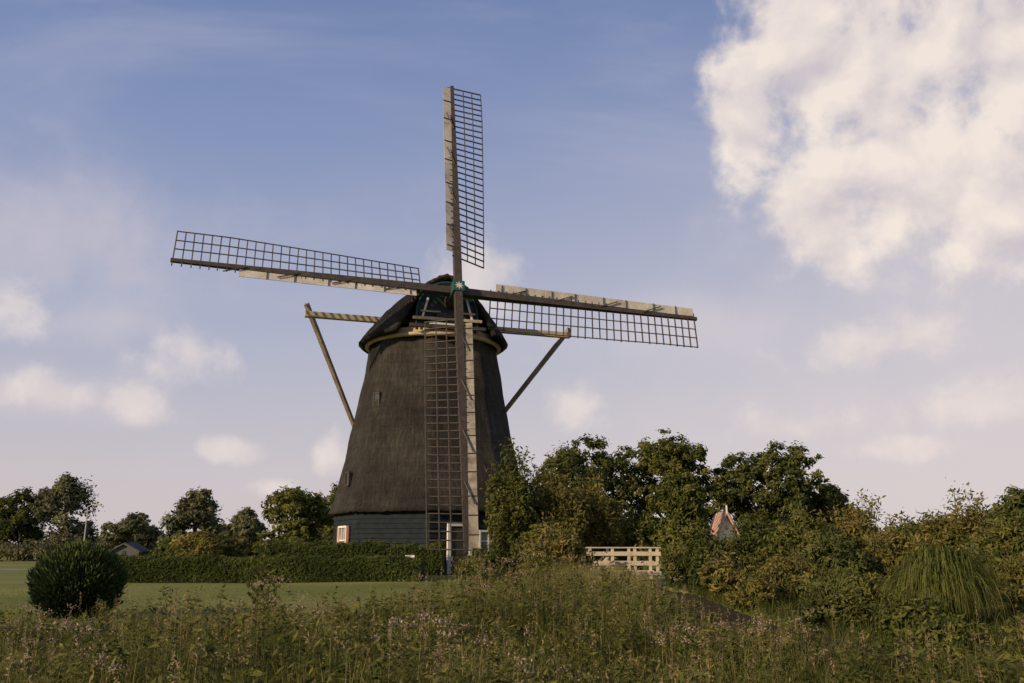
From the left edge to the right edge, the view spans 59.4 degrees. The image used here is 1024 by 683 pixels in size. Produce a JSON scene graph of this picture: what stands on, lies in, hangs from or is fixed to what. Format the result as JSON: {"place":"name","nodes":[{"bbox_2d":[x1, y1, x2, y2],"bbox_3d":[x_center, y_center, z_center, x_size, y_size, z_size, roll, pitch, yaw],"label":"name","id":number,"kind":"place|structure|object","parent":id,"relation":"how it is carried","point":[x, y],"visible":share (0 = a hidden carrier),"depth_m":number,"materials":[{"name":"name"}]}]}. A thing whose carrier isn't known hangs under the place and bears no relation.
{"place":"outdoors","nodes":[
{"label":"outdoors","id":0,"kind":"place"},
{"bbox_2d":[0,586,554,634],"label":"lawn grass","id":1,"kind":"structure","parent":0,"point":[128,601],"depth_m":25.85,"materials":[{"name":"green plant"}]},
{"bbox_2d":[0,550,1023,682],"bbox_3d":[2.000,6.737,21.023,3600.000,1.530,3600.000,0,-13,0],"label":"ground","id":2,"kind":"structure","parent":0,"point":[15,580],"depth_m":30.81,"materials":[{"name":"green plant"}]},
{"bbox_2d":[0,486,55,554],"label":"broadleaf tree","id":3,"kind":"object","parent":2,"relation":"on","point":[16,523],"visible":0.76,"depth_m":106.77,"materials":[{"name":"green plant"}]},
{"bbox_2d":[0,530,113,560],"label":"shrub belt","id":4,"kind":"object","parent":2,"relation":"on","point":[16,551],"visible":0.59,"depth_m":100.21,"materials":[{"name":"green plant"}]},
{"bbox_2d":[28,472,103,548],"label":"broadleaf tree","id":5,"kind":"object","parent":2,"relation":"on","point":[68,492],"visible":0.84,"depth_m":106.95,"materials":[{"name":"green plant"}]},
{"bbox_2d":[25,536,130,618],"bbox_3d":[-10.534,5.790,21.715,2.388,2.138,2.344,0,-13,0],"label":"round conifer shrub","id":6,"kind":"object","parent":2,"relation":"on","point":[57,577],"visible":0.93,"depth_m":21.12,"materials":[{"name":"green plant"}]},
{"bbox_2d":[84,504,101,539],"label":"street lamp","id":7,"kind":"object","parent":2,"relation":"on","point":[86,518],"visible":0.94,"depth_m":98.13,"materials":[{"name":"grey metal"}]},
{"bbox_2d":[97,511,165,556],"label":"broadleaf tree","id":8,"kind":"object","parent":2,"relation":"on","point":[132,527],"visible":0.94,"depth_m":95.90,"materials":[{"name":"green plant"}]},
{"bbox_2d":[111,542,151,556],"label":"garden shed","id":9,"kind":"structure","parent":2,"relation":"on","point":[129,549],"depth_m":85.73,"materials":[{"name":"grey wood"}]},
{"bbox_2d":[4,532,272,554],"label":"distant treeline","id":10,"kind":"object","parent":2,"relation":"on","point":[97,541],"visible":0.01,"depth_m":148.84,"materials":[{"name":"green plant"}]},
{"bbox_2d":[152,537,189,558],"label":"field shrub","id":11,"kind":"object","parent":2,"relation":"on","point":[165,546],"visible":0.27,"depth_m":63.61,"materials":[{"name":"green plant"}]},
{"bbox_2d":[158,487,225,544],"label":"broadleaf tree","id":12,"kind":"object","parent":2,"relation":"on","point":[194,510],"visible":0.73,"depth_m":86.74,"materials":[{"name":"green plant"}]},
{"bbox_2d":[168,528,253,558],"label":"field shrub","id":13,"kind":"object","parent":2,"relation":"on","point":[200,542],"visible":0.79,"depth_m":57.98,"materials":[{"name":"green plant"}]},
{"bbox_2d":[141,534,332,557],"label":"shrub belt","id":14,"kind":"object","parent":2,"relation":"on","point":[250,551],"visible":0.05,"depth_m":59.89,"materials":[{"name":"green plant"}]},
{"bbox_2d":[217,507,267,545],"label":"broadleaf tree","id":15,"kind":"object","parent":2,"relation":"on","point":[246,522],"visible":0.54,"depth_m":81.85,"materials":[{"name":"green plant"}]},
{"bbox_2d":[242,531,274,605],"bbox_3d":[-4.339,4.277,15.464,0.626,1.976,0.587,11,-17,-38],"label":"sapling","id":16,"kind":"object","parent":2,"relation":"on","point":[262,554],"visible":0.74,"depth_m":15.54,"materials":[{"name":"green plant"}]},
{"bbox_2d":[250,563,283,617],"bbox_3d":[-4.147,4.494,15.204,0.554,1.440,0.628,10,-16,-37],"label":"sapling","id":17,"kind":"object","parent":2,"relation":"on","point":[267,568],"visible":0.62,"depth_m":15.25,"materials":[{"name":"green plant"}]},
{"bbox_2d":[118,552,427,582],"bbox_3d":[-10.393,9.307,36.739,13.945,1.384,1.712,-1,-13,5],"label":"clipped hedge","id":18,"kind":"object","parent":2,"relation":"on","point":[221,568],"visible":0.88,"depth_m":36.13,"materials":[{"name":"green plant"}]},
{"bbox_2d":[260,485,333,543],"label":"broadleaf tree","id":19,"kind":"object","parent":2,"relation":"on","point":[308,514],"visible":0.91,"depth_m":67.42,"materials":[{"name":"green plant"}]},
{"bbox_2d":[320,481,337,544],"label":"broadleaf tree","id":20,"kind":"object","parent":2,"relation":"on","point":[327,531],"visible":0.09,"depth_m":74.39,"materials":[{"name":"green plant"}]},
{"bbox_2d":[259,537,446,575],"bbox_3d":[-6.998,9.500,39.569,8.280,1.736,1.500,-1,-13,4],"label":"clipped hedge","id":21,"kind":"object","parent":2,"relation":"on","point":[435,560],"visible":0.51,"depth_m":39.13,"materials":[{"name":"green plant"}]},
{"bbox_2d":[0,557,823,682],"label":"flower stems","id":22,"kind":"object","parent":2,"relation":"on","point":[407,633],"visible":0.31,"depth_m":10.56,"materials":[{"name":"green plant"}]},
{"bbox_2d":[0,552,830,682],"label":"hemp agrimony flowers","id":23,"kind":"object","parent":22,"relation":"attached to","point":[70,625],"visible":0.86,"depth_m":10.05,"materials":[{"name":"plant"}]},
{"bbox_2d":[170,86,697,574],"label":"thatched windmill","id":24,"kind":"object","parent":2,"relation":"on","point":[430,424],"visible":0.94,"depth_m":43.30,"materials":[{"name":"plant"}]},
{"bbox_2d":[339,528,343,548],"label":"side window glass","id":25,"kind":"structure","parent":24,"relation":"in","point":[340,528],"depth_m":43.31,"materials":[{"name":"white glass"}]},
{"bbox_2d":[337,526,346,542],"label":"side window frame","id":26,"kind":"structure","parent":24,"relation":"in","point":[345,527],"depth_m":43.23,"materials":[{"name":"white paint"}]},
{"bbox_2d":[345,471,350,485],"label":"lower window frame","id":27,"kind":"structure","parent":24,"relation":"in","point":[349,472],"depth_m":43.20,"materials":[{"name":"grey wood"}]},
{"bbox_2d":[373,392,380,405],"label":"upper window frame","id":28,"kind":"structure","parent":24,"relation":"in","point":[379,393],"depth_m":43.67,"materials":[{"name":"grey wood"}]},
{"bbox_2d":[451,527,468,573],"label":"door leaf","id":29,"kind":"structure","parent":24,"relation":"in","point":[455,535],"depth_m":40.94,"materials":[{"name":"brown wood"}]},
{"bbox_2d":[478,530,491,552],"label":"front window frame","id":30,"kind":"structure","parent":24,"relation":"in","point":[479,531],"depth_m":41.57,"materials":[{"name":"white paint"}]},
{"bbox_2d":[481,532,494,554],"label":"front window glass","id":31,"kind":"structure","parent":24,"relation":"in","point":[484,536],"depth_m":41.68,"materials":[{"name":"grey glass"}]},
{"bbox_2d":[449,547,517,585],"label":"hedgerow bush","id":32,"kind":"object","parent":2,"relation":"on","point":[486,556],"visible":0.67,"depth_m":33.69,"materials":[{"name":"green plant"}]},
{"bbox_2d":[0,552,1023,682],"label":"meadow weeds","id":33,"kind":"object","parent":2,"relation":"on","point":[404,671],"visible":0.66,"depth_m":10.22,"materials":[{"name":"green plant"}]},
{"bbox_2d":[0,554,1023,682],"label":"meadow grass","id":34,"kind":"structure","parent":2,"relation":"on","point":[132,677],"depth_m":10.73,"materials":[{"name":"green plant"}]},
{"bbox_2d":[0,533,1023,682],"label":"seed panicles","id":35,"kind":"object","parent":2,"relation":"on","point":[438,642],"visible":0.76,"depth_m":10.05,"materials":[{"name":"brown plant"}]},
{"bbox_2d":[4,554,1023,682],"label":"dry stalks","id":36,"kind":"object","parent":2,"relation":"on","point":[457,631],"visible":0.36,"depth_m":10.58,"materials":[{"name":"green plant"}]},
{"bbox_2d":[480,437,548,585],"bbox_3d":[0.080,6.683,35.458,2.794,5.888,2.866,0,-13,0],"label":"hedgerow bush","id":37,"kind":"object","parent":2,"relation":"on","point":[513,513],"visible":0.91,"depth_m":34.84,"materials":[{"name":"green plant"}]},
{"bbox_2d":[314,526,742,556],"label":"distant treeline","id":38,"kind":"object","parent":2,"relation":"on","point":[323,541],"depth_m":112.81,"materials":[{"name":"green plant"}]},
{"bbox_2d":[514,516,599,586],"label":"hedgerow bush","id":39,"kind":"object","parent":2,"relation":"on","point":[554,545],"visible":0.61,"depth_m":30.73,"materials":[{"name":"green plant"}]},
{"bbox_2d":[524,464,593,570],"bbox_3d":[1.738,7.389,36.162,3.426,4.817,3.510,-4,-14,18],"label":"hedgerow bush","id":40,"kind":"object","parent":2,"relation":"on","point":[564,508],"visible":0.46,"depth_m":35.46,"materials":[{"name":"green plant"}]},
{"bbox_2d":[529,433,640,511],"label":"broadleaf tree","id":41,"kind":"object","parent":2,"relation":"on","point":[571,459],"visible":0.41,"depth_m":73.20,"materials":[{"name":"green plant"}]},
{"bbox_2d":[568,473,628,567],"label":"hedgerow bush","id":42,"kind":"object","parent":2,"relation":"on","point":[606,525],"visible":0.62,"depth_m":36.64,"materials":[{"name":"green plant"}]},
{"bbox_2d":[553,561,687,616],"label":"bank reeds","id":43,"kind":"object","parent":2,"relation":"on","point":[597,566],"visible":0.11,"depth_m":21.09,"materials":[{"name":"green plant"}]},
{"bbox_2d":[584,547,666,588],"bbox_3d":[4.287,8.770,34.761,3.225,1.588,1.975,0,-13,0],"label":"wooden footbridge","id":44,"kind":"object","parent":2,"relation":"on","point":[649,553],"visible":0.29,"depth_m":33.91,"materials":[{"name":"white wood"}]},
{"bbox_2d":[615,511,660,569],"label":"hedgerow bush","id":45,"kind":"object","parent":2,"relation":"on","point":[638,534],"visible":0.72,"depth_m":48.38,"materials":[{"name":"green plant"}]},
{"bbox_2d":[609,428,743,542],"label":"broadleaf tree","id":46,"kind":"object","parent":2,"relation":"on","point":[671,455],"visible":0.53,"depth_m":73.73,"materials":[{"name":"green plant"}]},
{"bbox_2d":[658,531,699,586],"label":"bank shrub","id":47,"kind":"object","parent":2,"relation":"on","point":[673,559],"visible":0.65,"depth_m":32.11,"materials":[{"name":"green plant"}]},
{"bbox_2d":[649,471,719,577],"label":"broadleaf tree","id":48,"kind":"object","parent":2,"relation":"on","point":[682,496],"visible":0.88,"depth_m":42.76,"materials":[{"name":"green plant"}]},
{"bbox_2d":[680,526,742,587],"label":"bank shrub","id":49,"kind":"object","parent":2,"relation":"on","point":[699,552],"visible":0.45,"depth_m":29.95,"materials":[{"name":"green plant"}]},
{"bbox_2d":[697,548,752,596],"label":"bank shrub","id":50,"kind":"object","parent":2,"relation":"on","point":[714,577],"visible":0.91,"depth_m":26.39,"materials":[{"name":"green plant"}]},
{"bbox_2d":[717,516,736,544],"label":"walls","id":51,"kind":"structure","parent":2,"relation":"on","point":[727,523],"depth_m":50.90,"materials":[{"name":"white paint"}]},
{"bbox_2d":[709,511,739,535],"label":"roof","id":52,"kind":"structure","parent":51,"relation":"on","point":[717,519],"depth_m":51.86,"materials":[{"name":"tile"}]},
{"bbox_2d":[716,512,738,536],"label":"bargeboards","id":53,"kind":"object","parent":52,"relation":"attached to","point":[729,517],"visible":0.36,"depth_m":50.69,"materials":[{"name":"wood"}]},
{"bbox_2d":[718,522,779,576],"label":"bank shrub","id":54,"kind":"object","parent":2,"relation":"on","point":[749,553],"visible":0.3,"depth_m":32.75,"materials":[{"name":"green plant"}]},
{"bbox_2d":[724,566,793,610],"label":"bank shrub","id":55,"kind":"object","parent":2,"relation":"on","point":[742,593],"visible":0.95,"depth_m":21.43,"materials":[{"name":"green plant"}]},
{"bbox_2d":[710,439,832,533],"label":"broadleaf tree","id":56,"kind":"object","parent":2,"relation":"on","point":[744,474],"visible":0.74,"depth_m":71.71,"materials":[{"name":"green plant"}]},
{"bbox_2d":[745,544,830,601],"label":"bank shrub","id":57,"kind":"object","parent":2,"relation":"on","point":[797,574],"visible":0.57,"depth_m":22.80,"materials":[{"name":"green plant"}]},
{"bbox_2d":[759,492,852,565],"bbox_3d":[10.229,7.017,31.173,3.201,3.454,3.212,-13,-18,43],"label":"bank shrub","id":58,"kind":"object","parent":2,"relation":"on","point":[802,530],"visible":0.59,"depth_m":30.83,"materials":[{"name":"green plant"}]},
{"bbox_2d":[614,512,1012,568],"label":"shrub belt","id":59,"kind":"object","parent":2,"relation":"on","point":[766,525],"visible":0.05,"depth_m":58.17,"materials":[{"name":"green plant"}]},
{"bbox_2d":[792,574,873,629],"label":"bank shrub","id":60,"kind":"object","parent":2,"relation":"on","point":[824,600],"visible":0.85,"depth_m":16.85,"materials":[{"name":"green plant"}]},
{"bbox_2d":[802,481,865,533],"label":"broadleaf tree","id":61,"kind":"object","parent":2,"relation":"on","point":[830,499],"visible":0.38,"depth_m":74.21,"materials":[{"name":"green plant"}]},
{"bbox_2d":[794,520,879,576],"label":"bank shrub","id":62,"kind":"object","parent":2,"relation":"on","point":[831,551],"visible":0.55,"depth_m":24.99,"materials":[{"name":"green plant"}]},
{"bbox_2d":[658,590,1023,679],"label":"timber bank wall","id":63,"kind":"structure","parent":2,"relation":"on","point":[732,615],"depth_m":21.12,"materials":[{"name":"brown wood"}]},
{"bbox_2d":[661,579,1023,673],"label":"bank grass","id":64,"kind":"structure","parent":2,"relation":"on","point":[790,601],"depth_m":16.47,"materials":[{"name":"green plant"}]},
{"bbox_2d":[809,561,898,612],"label":"bank shrub","id":65,"kind":"object","parent":2,"relation":"on","point":[860,581],"visible":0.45,"depth_m":18.90,"materials":[{"name":"green plant"}]},
{"bbox_2d":[811,488,904,551],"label":"bank shrub","id":66,"kind":"object","parent":2,"relation":"on","point":[857,527],"visible":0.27,"depth_m":32.82,"materials":[{"name":"green plant"}]},
{"bbox_2d":[867,511,930,556],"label":"bank shrub","id":67,"kind":"object","parent":2,"relation":"on","point":[899,528],"visible":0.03,"depth_m":29.39,"materials":[{"name":"green plant"}]},
{"bbox_2d":[861,513,937,595],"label":"bank shrub","id":68,"kind":"object","parent":2,"relation":"on","point":[892,545],"visible":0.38,"depth_m":25.89,"materials":[{"name":"green plant"}]},
{"bbox_2d":[867,582,953,639],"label":"bank shrub","id":69,"kind":"object","parent":2,"relation":"on","point":[894,616],"visible":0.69,"depth_m":14.37,"materials":[{"name":"green plant"}]},
{"bbox_2d":[892,610,982,654],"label":"bank shrub","id":70,"kind":"object","parent":2,"relation":"on","point":[956,630],"visible":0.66,"depth_m":12.78,"materials":[{"name":"green plant"}]},
{"bbox_2d":[910,477,1021,552],"bbox_3d":[14.892,6.393,29.328,3.346,3.978,3.345,-9,-16,33],"label":"bank shrub","id":71,"kind":"object","parent":2,"relation":"on","point":[946,529],"visible":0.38,"depth_m":29.02,"materials":[{"name":"green plant"}]},
{"bbox_2d":[926,528,1008,605],"bbox_3d":[11.020,5.557,21.764,2.463,2.035,2.280,0,-13,0],"label":"bank shrub","id":72,"kind":"object","parent":2,"relation":"on","point":[990,556],"visible":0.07,"depth_m":21.55,"materials":[{"name":"green plant"}]},
{"bbox_2d":[969,505,1023,569],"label":"bank shrub","id":73,"kind":"object","parent":2,"relation":"on","point":[1006,540],"visible":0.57,"depth_m":25.31,"materials":[{"name":"green plant"}]},
{"bbox_2d":[982,484,1023,530],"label":"broadleaf tree","id":74,"kind":"object","parent":2,"relation":"on","point":[1015,500],"visible":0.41,"depth_m":87.83,"materials":[{"name":"green plant"}]},
{"bbox_2d":[983,544,1023,614],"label":"bank shrub","id":75,"kind":"object","parent":2,"relation":"on","point":[1016,575],"visible":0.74,"depth_m":17.71,"materials":[{"name":"green plant"}]},
{"bbox_2d":[1001,613,1023,650],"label":"bank shrub","id":76,"kind":"object","parent":2,"relation":"on","point":[1011,631],"visible":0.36,"depth_m":12.47,"materials":[{"name":"green plant"}]},
{"bbox_2d":[0,0,1023,543],"label":"sky","id":77,"kind":"structure","parent":0,"point":[832,190],"materials":[{"name":"blue"}]},
{"bbox_2d":[673,609,846,681],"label":"ditch water","id":78,"kind":"structure","parent":0,"point":[705,624],"depth_m":25.99,"materials":[{"name":"liquid"}]},
{"bbox_2d":[862,544,1022,629],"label":"fountain grass","id":79,"kind":"object","parent":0,"point":[950,575],"depth_m":15.17,"materials":[{"name":"green plant"}]}
]}

